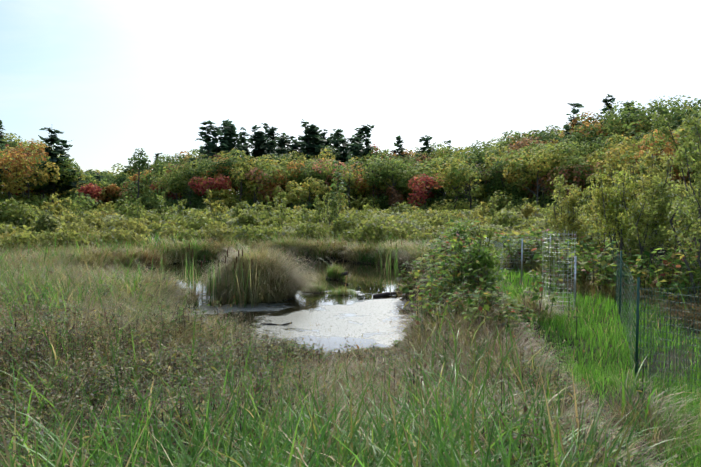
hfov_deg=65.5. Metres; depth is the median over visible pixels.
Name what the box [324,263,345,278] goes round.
island grass
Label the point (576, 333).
marker stakes
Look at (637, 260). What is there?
shrub
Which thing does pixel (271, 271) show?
grass mound
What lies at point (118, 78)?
sky
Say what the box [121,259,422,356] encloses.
pond water
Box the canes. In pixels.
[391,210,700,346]
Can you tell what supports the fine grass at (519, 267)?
on the ground at (682, 356)
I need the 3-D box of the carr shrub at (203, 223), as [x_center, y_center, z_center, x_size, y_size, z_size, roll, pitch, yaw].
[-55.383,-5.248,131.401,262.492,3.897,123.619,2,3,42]
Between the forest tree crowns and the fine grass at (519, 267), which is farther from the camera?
the forest tree crowns
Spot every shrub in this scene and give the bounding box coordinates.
[0,110,700,303]
[0,197,692,252]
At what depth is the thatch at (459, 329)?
13.77 m
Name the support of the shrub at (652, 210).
on the ground at (682, 356)
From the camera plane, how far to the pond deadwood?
16.06 m
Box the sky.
[0,0,700,194]
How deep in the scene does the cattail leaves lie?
14.73 m
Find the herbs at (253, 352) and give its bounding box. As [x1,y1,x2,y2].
[0,300,678,466]
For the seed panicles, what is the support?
on the ground at (682, 356)
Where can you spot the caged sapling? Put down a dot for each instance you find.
(551, 261)
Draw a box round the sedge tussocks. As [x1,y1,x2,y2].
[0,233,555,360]
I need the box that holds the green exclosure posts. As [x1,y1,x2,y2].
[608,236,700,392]
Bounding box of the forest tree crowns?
[0,94,700,211]
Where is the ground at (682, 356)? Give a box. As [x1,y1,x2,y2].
[82,196,700,466]
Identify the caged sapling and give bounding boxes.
[541,245,557,307]
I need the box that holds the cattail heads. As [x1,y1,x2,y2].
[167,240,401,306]
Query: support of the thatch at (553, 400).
on the ground at (682, 356)
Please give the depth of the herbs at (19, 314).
8.38 m
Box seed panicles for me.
[0,221,695,459]
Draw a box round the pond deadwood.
[261,272,401,325]
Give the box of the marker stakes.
[505,267,647,400]
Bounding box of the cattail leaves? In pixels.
[160,247,398,307]
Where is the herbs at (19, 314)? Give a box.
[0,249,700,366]
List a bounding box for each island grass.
[291,285,356,295]
[301,283,325,292]
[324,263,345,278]
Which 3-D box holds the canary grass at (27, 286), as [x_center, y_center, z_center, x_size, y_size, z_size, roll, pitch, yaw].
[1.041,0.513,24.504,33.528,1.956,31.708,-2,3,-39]
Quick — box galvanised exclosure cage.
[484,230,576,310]
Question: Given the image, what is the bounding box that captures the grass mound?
[188,237,337,308]
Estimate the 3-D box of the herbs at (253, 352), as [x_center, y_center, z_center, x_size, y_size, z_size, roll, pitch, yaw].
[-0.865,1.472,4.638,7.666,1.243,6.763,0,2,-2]
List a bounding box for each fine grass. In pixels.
[0,230,697,293]
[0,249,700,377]
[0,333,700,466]
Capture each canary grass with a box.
[0,229,700,366]
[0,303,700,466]
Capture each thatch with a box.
[8,340,698,459]
[157,259,699,362]
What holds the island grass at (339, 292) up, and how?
on the ground at (682, 356)
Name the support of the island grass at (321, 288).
on the ground at (682, 356)

